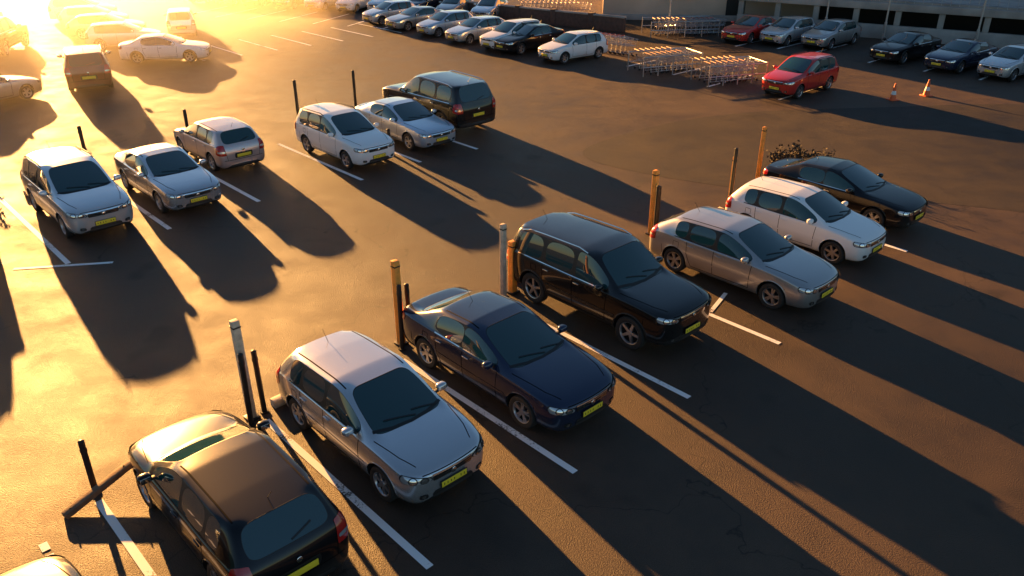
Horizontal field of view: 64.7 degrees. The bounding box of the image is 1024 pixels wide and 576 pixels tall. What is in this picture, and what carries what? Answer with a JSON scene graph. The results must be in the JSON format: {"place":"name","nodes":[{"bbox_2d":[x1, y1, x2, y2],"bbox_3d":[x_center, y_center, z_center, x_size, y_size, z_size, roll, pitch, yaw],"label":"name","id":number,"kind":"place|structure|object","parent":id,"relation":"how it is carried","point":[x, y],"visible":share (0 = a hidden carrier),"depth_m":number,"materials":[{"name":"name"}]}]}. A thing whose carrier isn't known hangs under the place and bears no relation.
{"place":"outdoors","nodes":[
{"label":"outdoors","id":0,"kind":"place"},
{"bbox_2d":[0,0,1023,575],"bbox_3d":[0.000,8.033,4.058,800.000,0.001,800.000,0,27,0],"label":"ground","id":1,"kind":"structure","parent":0,"point":[866,418],"depth_m":18.16,"materials":[{"name":"grey asphalt"}]},
{"bbox_2d":[0,16,28,55],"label":"suv car","id":2,"kind":"object","parent":1,"relation":"on","point":[12,33],"visible":1,"depth_m":46.67,"materials":[{"name":"grey paint"}]},
{"bbox_2d":[0,75,41,99],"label":"sedan car","id":3,"kind":"object","parent":1,"relation":"on","point":[23,87],"visible":1,"depth_m":36.67,"materials":[{"name":"grey paint"}]},
{"bbox_2d":[0,554,81,575],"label":"hatchback car","id":4,"kind":"object","parent":1,"relation":"on","point":[54,565],"visible":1,"depth_m":10.68,"materials":[{"name":"white paint"}]},
{"bbox_2d":[20,143,132,237],"bbox_3d":[-12.872,-2.994,23.802,2.247,1.877,4.666,-23,35,-38],"label":"minivan car","id":5,"kind":"object","parent":1,"relation":"on","point":[72,191],"visible":1,"depth_m":22.95,"materials":[{"name":"silver paint"}]},
{"bbox_2d":[77,126,86,151],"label":"bollard","id":6,"kind":"object","parent":1,"relation":"on","point":[79,129],"visible":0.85,"depth_m":26.14,"materials":[{"name":"black metal"}]},
{"bbox_2d":[48,0,117,19],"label":"minivan car","id":7,"kind":"object","parent":1,"relation":"on","point":[56,8],"visible":0.52,"depth_m":56.74,"materials":[{"name":"white paint"}]},
{"bbox_2d":[57,44,113,90],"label":"minivan car","id":8,"kind":"object","parent":1,"relation":"on","point":[86,66],"visible":1,"depth_m":37.83,"materials":[{"name":"red paint"}]},
{"bbox_2d":[77,439,96,488],"bbox_3d":[-6.873,2.883,13.112,0.170,1.030,0.166,-23,35,-38],"label":"bollard","id":9,"kind":"object","parent":1,"relation":"on","point":[83,450],"visible":0.88,"depth_m":13.04,"materials":[{"name":"black metal"}]},
{"bbox_2d":[58,5,128,26],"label":"hatchback car","id":10,"kind":"object","parent":1,"relation":"on","point":[67,14],"visible":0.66,"depth_m":53.69,"materials":[{"name":"silver paint"}]},
{"bbox_2d":[61,460,131,518],"bbox_3d":[-6.726,3.258,13.156,0.140,0.120,1.251,16,40,28],"label":"timber wheel stop","id":11,"kind":"object","parent":1,"relation":"on","point":[82,501],"visible":0.87,"depth_m":13.10,"materials":[{"name":"brown wood"}]},
{"bbox_2d":[66,12,146,39],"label":"estate car","id":12,"kind":"object","parent":1,"relation":"on","point":[78,25],"visible":0.6,"depth_m":50.57,"materials":[{"name":"grey paint"}]},
{"bbox_2d":[84,21,161,49],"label":"hatchback car","id":13,"kind":"object","parent":1,"relation":"on","point":[109,33],"visible":0.71,"depth_m":47.54,"materials":[{"name":"silver paint"}]},
{"bbox_2d":[118,33,210,63],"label":"sedan car","id":14,"kind":"object","parent":1,"relation":"on","point":[139,50],"visible":1,"depth_m":44.09,"materials":[{"name":"white paint"}]},
{"bbox_2d":[113,139,220,212],"bbox_3d":[-10.962,-3.724,25.572,2.160,1.585,4.730,-23,35,-38],"label":"sedan car","id":15,"kind":"object","parent":1,"relation":"on","point":[165,177],"visible":1,"depth_m":24.72,"materials":[{"name":"silver paint"}]},
{"bbox_2d":[163,7,196,34],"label":"minivan car","id":16,"kind":"object","parent":1,"relation":"on","point":[180,20],"visible":0.98,"depth_m":51.04,"materials":[{"name":"silver paint"}]},
{"bbox_2d":[182,109,191,153],"bbox_3d":[-11.778,-5.689,29.409,0.204,1.636,0.199,-23,35,-38],"label":"bollard","id":17,"kind":"object","parent":1,"relation":"on","point":[185,118],"visible":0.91,"depth_m":29.15,"materials":[{"name":"black metal"}]},
{"bbox_2d":[188,0,209,3],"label":"hatchback car","id":18,"kind":"object","parent":1,"relation":"on","point":[205,1],"visible":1,"depth_m":65.41,"materials":[{"name":"grey paint"}]},
{"bbox_2d":[173,116,264,170],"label":"hatchback car","id":19,"kind":"object","parent":1,"relation":"on","point":[223,142],"visible":0.99,"depth_m":27.79,"materials":[{"name":"paint"}]},
{"bbox_2d":[128,410,348,575],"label":"hatchback car","id":20,"kind":"object","parent":1,"relation":"on","point":[226,493],"visible":1,"depth_m":11.31,"materials":[{"name":"black paint"}]},
{"bbox_2d":[229,318,260,420],"bbox_3d":[-4.866,1.503,14.658,0.238,2.100,0.238,-24,36,-37],"label":"timber post","id":21,"kind":"object","parent":1,"relation":"on","point":[236,333],"visible":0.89,"depth_m":14.41,"materials":[{"name":"wood"}]},
{"bbox_2d":[237,353,255,427],"bbox_3d":[-4.807,1.844,14.614,0.170,1.530,0.166,-22,33,-38],"label":"bollard","id":22,"kind":"object","parent":1,"relation":"on","point":[251,421],"visible":0.98,"depth_m":14.57,"materials":[{"name":"black metal"}]},
{"bbox_2d":[251,350,268,413],"bbox_3d":[-4.689,1.736,14.994,0.170,1.380,0.166,-24,36,-37],"label":"bollard","id":23,"kind":"object","parent":1,"relation":"on","point":[264,408],"visible":1,"depth_m":14.96,"materials":[{"name":"black metal"}]},
{"bbox_2d":[270,394,285,408],"bbox_3d":[-3.817,1.865,16.070,2.100,0.180,0.180,-24,35,-39],"label":"timber wheel stop","id":24,"kind":"object","parent":1,"relation":"on","point":[276,401],"visible":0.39,"depth_m":15.43,"materials":[{"name":"beige wood"}]},
{"bbox_2d":[272,0,303,8],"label":"sedan car","id":25,"kind":"object","parent":1,"relation":"on","point":[293,4],"visible":0.84,"depth_m":62.33,"materials":[{"name":"black paint"}]},
{"bbox_2d":[293,80,298,114],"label":"bollard","id":26,"kind":"object","parent":1,"relation":"on","point":[296,96],"visible":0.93,"depth_m":31.30,"materials":[{"name":"black metal"}]},
{"bbox_2d":[304,0,337,10],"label":"hatchback car","id":27,"kind":"object","parent":1,"relation":"on","point":[324,5],"visible":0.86,"depth_m":61.65,"materials":[{"name":"white paint"}]},
{"bbox_2d":[294,100,394,168],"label":"minivan car","id":28,"kind":"object","parent":1,"relation":"on","point":[350,137],"visible":1,"depth_m":28.43,"materials":[{"name":"white paint"}]},
{"bbox_2d":[335,0,369,12],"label":"hatchback car","id":29,"kind":"object","parent":1,"relation":"on","point":[351,5],"visible":0.83,"depth_m":60.80,"materials":[{"name":"white paint"}]},
{"bbox_2d":[351,70,356,107],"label":"bollard","id":30,"kind":"object","parent":1,"relation":"on","point":[354,87],"visible":0.91,"depth_m":34.33,"materials":[{"name":"black metal"}]},
{"bbox_2d":[367,0,387,9],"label":"minivan car","id":31,"kind":"object","parent":1,"relation":"on","point":[371,4],"visible":0.26,"depth_m":59.80,"materials":[{"name":"silver paint"}]},
{"bbox_2d":[275,329,483,502],"bbox_3d":[-2.390,2.006,14.153,2.142,1.653,4.334,-23,35,-38],"label":"hatchback car","id":32,"kind":"object","parent":1,"relation":"on","point":[392,424],"visible":1,"depth_m":13.46,"materials":[{"name":"silver paint"}]},
{"bbox_2d":[362,0,415,24],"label":"hatchback car","id":33,"kind":"object","parent":1,"relation":"on","point":[380,13],"visible":0.76,"depth_m":56.12,"materials":[{"name":"silver paint"}]},
{"bbox_2d":[390,259,408,346],"bbox_3d":[-2.406,0.324,17.102,0.238,2.000,0.238,-24,36,-37],"label":"timber post","id":34,"kind":"object","parent":1,"relation":"on","point":[395,271],"visible":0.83,"depth_m":16.86,"materials":[{"name":"brown wood"}]},
{"bbox_2d":[396,284,405,350],"bbox_3d":[-2.348,0.621,17.035,0.170,1.530,0.166,-22,33,-38],"label":"bollard","id":35,"kind":"object","parent":1,"relation":"on","point":[402,347],"visible":1,"depth_m":16.99,"materials":[{"name":"black metal"}]},
{"bbox_2d":[355,97,455,149],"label":"sedan car","id":36,"kind":"object","parent":1,"relation":"on","point":[411,124],"visible":0.9,"depth_m":30.31,"materials":[{"name":"silver paint"}]},
{"bbox_2d":[404,283,409,340],"bbox_3d":[-2.230,0.514,17.414,0.170,1.380,0.166,-24,36,-37],"label":"bollard","id":37,"kind":"object","parent":1,"relation":"on","point":[406,293],"visible":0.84,"depth_m":17.17,"materials":[{"name":"black metal"}]},
{"bbox_2d":[385,3,442,30],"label":"sedan car","id":38,"kind":"object","parent":1,"relation":"on","point":[408,19],"visible":0.77,"depth_m":53.84,"materials":[{"name":"grey paint"}]},
{"bbox_2d":[409,0,437,7],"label":"suv car","id":39,"kind":"object","parent":1,"relation":"on","point":[433,3],"visible":0.24,"depth_m":59.23,"materials":[{"name":"blue paint"}]},
{"bbox_2d":[382,70,495,128],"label":"suv car","id":40,"kind":"object","parent":1,"relation":"on","point":[457,100],"visible":0.86,"depth_m":31.79,"materials":[{"name":"grey paint"}]},
{"bbox_2d":[416,9,473,36],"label":"hatchback car","id":41,"kind":"object","parent":1,"relation":"on","point":[438,24],"visible":0.77,"depth_m":51.77,"materials":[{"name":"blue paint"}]},
{"bbox_2d":[436,0,473,10],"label":"hatchback car","id":42,"kind":"object","parent":1,"relation":"on","point":[453,4],"visible":0.45,"depth_m":58.58,"materials":[{"name":"grey paint"}]},
{"bbox_2d":[445,13,504,44],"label":"estate car","id":43,"kind":"object","parent":1,"relation":"on","point":[469,31],"visible":0.75,"depth_m":49.52,"materials":[{"name":"silver paint"}]},
{"bbox_2d":[471,0,508,15],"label":"estate car","id":44,"kind":"object","parent":1,"relation":"on","point":[485,7],"visible":0.76,"depth_m":57.57,"materials":[{"name":"silver paint"}]},
{"bbox_2d":[0,6,989,575],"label":"parking bay lines","id":45,"kind":"object","parent":1,"relation":"on","point":[144,566],"visible":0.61,"depth_m":15.14,"materials":[{"name":"paint"}]},
{"bbox_2d":[499,223,508,296],"bbox_3d":[-0.207,-0.626,19.094,0.204,1.900,0.204,-23,35,-38],"label":"timber post","id":46,"kind":"object","parent":1,"relation":"on","point":[503,258],"visible":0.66,"depth_m":19.02,"materials":[{"name":"grey wood"}]},
{"bbox_2d":[402,287,615,430],"bbox_3d":[-0.179,1.095,15.996,2.203,1.617,4.824,-23,35,-38],"label":"sedan car","id":47,"kind":"object","parent":1,"relation":"on","point":[517,358],"visible":1,"depth_m":15.29,"materials":[{"name":"blue paint"}]},
{"bbox_2d":[480,18,540,51],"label":"minivan car","id":48,"kind":"object","parent":1,"relation":"on","point":[505,28],"visible":0.46,"depth_m":47.34,"materials":[{"name":"white paint"}]},
{"bbox_2d":[507,240,519,294],"bbox_3d":[0.015,-0.505,19.464,0.272,1.350,0.272,-23,35,-38],"label":"timber post","id":49,"kind":"object","parent":1,"relation":"on","point":[512,289],"visible":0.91,"depth_m":19.46,"materials":[{"name":"brown wood"}]},
{"bbox_2d":[493,23,564,54],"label":"sedan car","id":50,"kind":"object","parent":1,"relation":"on","point":[522,39],"visible":0.88,"depth_m":46.77,"materials":[{"name":"black paint"}]},
{"bbox_2d":[438,0,626,32],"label":"boundary wall","id":51,"kind":"structure","parent":1,"relation":"on","point":[596,21],"depth_m":55.40,"materials":[{"name":"brick"}]},
{"bbox_2d":[519,0,552,6],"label":"shopping trolley row","id":52,"kind":"object","parent":1,"relation":"on","point":[532,1],"visible":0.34,"depth_m":59.76,"materials":[{"name":"silver metal"}]},
{"bbox_2d":[521,1,560,8],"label":"shopping trolley row","id":53,"kind":"object","parent":1,"relation":"on","point":[538,5],"visible":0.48,"depth_m":58.79,"materials":[{"name":"silver metal"}]},
{"bbox_2d":[548,0,587,11],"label":"shopping trolley row","id":54,"kind":"object","parent":1,"relation":"on","point":[570,1],"visible":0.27,"depth_m":59.57,"materials":[{"name":"silver metal"}]},
{"bbox_2d":[551,2,591,11],"bbox_3d":[4.338,-20.205,58.786,2.918,1.053,0.557,-2,27,-4],"label":"shopping trolley row","id":55,"kind":"object","parent":1,"relation":"on","point":[573,4],"visible":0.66,"depth_m":58.67,"materials":[{"name":"silver metal"}]},
{"bbox_2d":[538,27,607,63],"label":"hatchback car","id":56,"kind":"object","parent":1,"relation":"on","point":[564,48],"visible":1,"depth_m":44.50,"materials":[{"name":"white paint"}]},
{"bbox_2d":[507,210,711,349],"bbox_3d":[2.129,-0.346,18.472,2.280,1.956,4.953,-23,35,-38],"label":"suv car","id":57,"kind":"object","parent":1,"relation":"on","point":[631,289],"visible":0.95,"depth_m":17.73,"materials":[{"name":"black paint"}]},
{"bbox_2d":[601,32,637,56],"bbox_3d":[5.920,-14.079,46.659,2.918,1.053,0.557,21,33,35],"label":"shopping trolley row","id":58,"kind":"object","parent":1,"relation":"on","point":[612,42],"visible":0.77,"depth_m":46.38,"materials":[{"name":"silver metal"}]},
{"bbox_2d":[645,170,659,235],"bbox_3d":[3.950,-2.374,22.555,0.238,1.900,0.238,-24,36,-37],"label":"timber post","id":59,"kind":"object","parent":1,"relation":"on","point":[655,178],"visible":0.67,"depth_m":22.42,"materials":[{"name":"brown wood"}]},
{"bbox_2d":[653,185,659,226],"bbox_3d":[4.008,-2.122,22.465,0.170,1.530,0.166,-22,33,-38],"label":"bollard","id":60,"kind":"object","parent":1,"relation":"on","point":[656,205],"visible":0.86,"depth_m":22.35,"materials":[{"name":"black metal"}]},
{"bbox_2d":[657,186,661,222],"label":"bollard","id":61,"kind":"object","parent":1,"relation":"on","point":[659,204],"visible":0.42,"depth_m":22.72,"materials":[{"name":"black metal"}]},
{"bbox_2d":[634,46,686,70],"bbox_3d":[7.885,-12.242,43.023,2.918,1.053,0.557,-9,28,-18],"label":"shopping trolley row","id":62,"kind":"object","parent":1,"relation":"on","point":[652,50],"visible":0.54,"depth_m":42.81,"materials":[{"name":"silver metal"}]},
{"bbox_2d":[627,47,702,76],"bbox_3d":[8.000,-11.846,42.303,3.460,1.000,1.760,-9,28,-18],"label":"trolley bay rail","id":63,"kind":"object","parent":1,"relation":"on","point":[658,66],"visible":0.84,"depth_m":41.81,"materials":[{"name":"metal"}]},
{"bbox_2d":[644,49,694,74],"bbox_3d":[8.253,-11.826,42.198,2.918,1.053,0.557,-12,29,-22],"label":"shopping trolley row","id":64,"kind":"object","parent":1,"relation":"on","point":[668,53],"visible":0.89,"depth_m":42.09,"materials":[{"name":"silver metal"}]},
{"bbox_2d":[667,0,671,29],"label":"street lamp","id":65,"kind":"object","parent":1,"relation":"on","point":[669,15],"visible":0.72,"depth_m":53.67,"materials":[{"name":"metal"}]},
{"bbox_2d":[652,17,695,35],"bbox_3d":[10.527,-16.950,52.343,2.918,1.053,0.557,-5,27,-9],"label":"shopping trolley row","id":66,"kind":"object","parent":1,"relation":"on","point":[667,19],"visible":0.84,"depth_m":52.27,"materials":[{"name":"silver metal"}]},
{"bbox_2d":[641,16,720,37],"bbox_3d":[10.900,-16.941,52.389,4.560,1.000,2.060,-4,27,-7],"label":"trolley bay rail","id":67,"kind":"object","parent":1,"relation":"on","point":[685,29],"visible":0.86,"depth_m":51.63,"materials":[{"name":"metal"}]},
{"bbox_2d":[682,17,726,35],"bbox_3d":[12.427,-16.950,52.343,2.918,1.053,0.557,-5,27,-9],"label":"shopping trolley row","id":68,"kind":"object","parent":1,"relation":"on","point":[706,25],"visible":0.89,"depth_m":52.25,"materials":[{"name":"silver metal"}]},
{"bbox_2d":[602,0,813,21],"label":"retail building","id":69,"kind":"structure","parent":1,"relation":"on","point":[640,9],"depth_m":57.37,"materials":[{"name":"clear glass"}]},
{"bbox_2d":[602,0,811,21],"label":"windows and door","id":70,"kind":"structure","parent":69,"relation":"in","point":[731,12],"depth_m":57.43,"materials":[{"name":"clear glass"}]},
{"bbox_2d":[694,55,749,80],"bbox_3d":[10.609,-11.125,40.811,2.918,1.053,0.557,-7,28,-13],"label":"shopping trolley row","id":71,"kind":"object","parent":1,"relation":"on","point":[719,74],"visible":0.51,"depth_m":40.63,"materials":[{"name":"silver metal"}]},
{"bbox_2d":[690,55,768,86],"bbox_3d":[10.800,-10.809,40.250,3.260,1.000,1.760,-8,28,-16],"label":"trolley bay rail","id":72,"kind":"object","parent":1,"relation":"on","point":[738,75],"visible":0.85,"depth_m":39.70,"materials":[{"name":"metal"}]},
{"bbox_2d":[703,59,759,84],"bbox_3d":[10.884,-10.754,40.077,2.918,1.053,0.557,-9,28,-18],"label":"shopping trolley row","id":73,"kind":"object","parent":1,"relation":"on","point":[738,61],"visible":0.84,"depth_m":39.97,"materials":[{"name":"silver metal"}]},
{"bbox_2d":[729,148,737,195],"bbox_3d":[6.636,-3.280,24.314,0.170,1.930,0.166,-23,35,-38],"label":"bollard","id":74,"kind":"object","parent":1,"relation":"on","point":[733,171],"visible":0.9,"depth_m":24.17,"materials":[{"name":"black metal"}]},
{"bbox_2d":[649,202,839,308],"bbox_3d":[5.696,-0.967,20.051,2.162,1.641,4.688,-23,35,-38],"label":"estate car","id":75,"kind":"object","parent":1,"relation":"on","point":[771,267],"visible":1,"depth_m":19.41,"materials":[{"name":"grey paint"}]},
{"bbox_2d":[721,14,775,43],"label":"sedan car","id":76,"kind":"object","parent":1,"relation":"on","point":[747,28],"visible":0.88,"depth_m":49.66,"materials":[{"name":"red paint"}]},
{"bbox_2d":[759,15,816,45],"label":"hatchback car","id":77,"kind":"object","parent":1,"relation":"on","point":[785,30],"visible":0.93,"depth_m":48.97,"materials":[{"name":"silver paint"}]},
{"bbox_2d":[762,49,838,98],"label":"minivan car","id":78,"kind":"object","parent":1,"relation":"on","point":[796,76],"visible":1,"depth_m":37.40,"materials":[{"name":"red paint"}]},
{"bbox_2d":[766,140,835,163],"bbox_3d":[9.918,-4.542,27.936,2.214,1.127,2.302,16,31,29],"label":"shrub","id":79,"kind":"object","parent":1,"relation":"on","point":[799,154],"visible":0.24,"depth_m":27.99,"materials":[{"name":"green plant"}]},
{"bbox_2d":[582,104,1023,211],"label":"tarmac patch","id":80,"kind":"object","parent":1,"relation":"on","point":[968,154],"visible":0.84,"depth_m":30.52,"materials":[{"name":"grey asphalt"}]},
{"bbox_2d":[755,126,766,178],"bbox_3d":[8.129,-4.328,26.423,0.187,1.900,0.187,-23,35,-38],"label":"timber post","id":81,"kind":"object","parent":80,"relation":"on","point":[761,149],"visible":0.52,"depth_m":26.33,"materials":[{"name":"brown wood"}]},
{"bbox_2d":[725,173,887,263],"bbox_3d":[8.038,-2.039,22.197,2.100,1.621,4.249,-23,35,-38],"label":"hatchback car","id":82,"kind":"object","parent":1,"relation":"on","point":[831,228],"visible":0.92,"depth_m":21.53,"materials":[{"name":"white paint"}]},
{"bbox_2d":[825,0,829,18],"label":"street lamp","id":83,"kind":"object","parent":1,"relation":"on","point":[826,17],"visible":0.51,"depth_m":51.70,"materials":[{"name":"metal"}]},
{"bbox_2d":[801,18,861,49],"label":"estate car","id":84,"kind":"object","parent":1,"relation":"on","point":[828,34],"visible":1,"depth_m":48.10,"materials":[{"name":"grey paint"}]},
{"bbox_2d":[763,152,927,227],"bbox_3d":[9.964,-3.108,24.351,2.160,1.585,4.730,-23,35,-38],"label":"sedan car","id":85,"kind":"object","parent":1,"relation":"on","point":[862,190],"visible":0.79,"depth_m":23.57,"materials":[{"name":"black paint"}]},
{"bbox_2d":[736,0,1023,48],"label":"walls","id":86,"kind":"structure","parent":1,"relation":"on","point":[946,36],"depth_m":49.56,"materials":[{"name":"concrete"}]},
{"bbox_2d":[879,0,1023,9],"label":"railing","id":87,"kind":"object","parent":86,"relation":"on","point":[963,4],"visible":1,"depth_m":48.20,"materials":[{"name":"metal"}]},
{"bbox_2d":[881,0,890,40],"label":"street lamp","id":88,"kind":"object","parent":1,"relation":"on","point":[884,28],"visible":1,"depth_m":50.12,"materials":[{"name":"metal"}]},
{"bbox_2d":[886,83,898,100],"bbox_3d":[17.400,-8.939,36.825,0.400,0.750,0.400,-8,28,-15],"label":"traffic cone","id":89,"kind":"object","parent":1,"relation":"on","point":[892,96],"visible":1,"depth_m":36.80,"materials":[{"name":"orange plastic"}]},
{"bbox_2d":[869,30,941,63],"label":"sedan car","id":90,"kind":"object","parent":1,"relation":"on","point":[901,47],"visible":0.95,"depth_m":44.37,"materials":[{"name":"black paint"}]},
{"bbox_2d":[818,6,1023,34],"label":"wall","id":91,"kind":"structure","parent":1,"relation":"on","point":[967,23],"depth_m":53.72,"materials":[{"name":"black glass"}]},
{"bbox_2d":[920,79,932,96],"bbox_3d":[19.300,-9.300,37.539,0.400,0.750,0.400,-8,28,-15],"label":"traffic cone","id":92,"kind":"object","parent":1,"relation":"on","point":[926,92],"visible":1,"depth_m":37.52,"materials":[{"name":"orange plastic"}]},
{"bbox_2d":[923,37,998,73],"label":"sedan car","id":93,"kind":"object","parent":1,"relation":"on","point":[958,56],"visible":0.91,"depth_m":42.19,"materials":[{"name":"blue paint"}]},
{"bbox_2d":[975,0,986,39],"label":"street lamp","id":94,"kind":"object","parent":1,"relation":"on","point":[979,26],"visible":0.61,"depth_m":47.42,"materials":[{"name":"metal"}]},
{"bbox_2d":[977,44,1023,81],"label":"hatchback car","id":95,"kind":"object","parent":1,"relation":"on","point":[1007,61],"visible":1,"depth_m":40.34,"materials":[{"name":"silver paint"}]}
]}

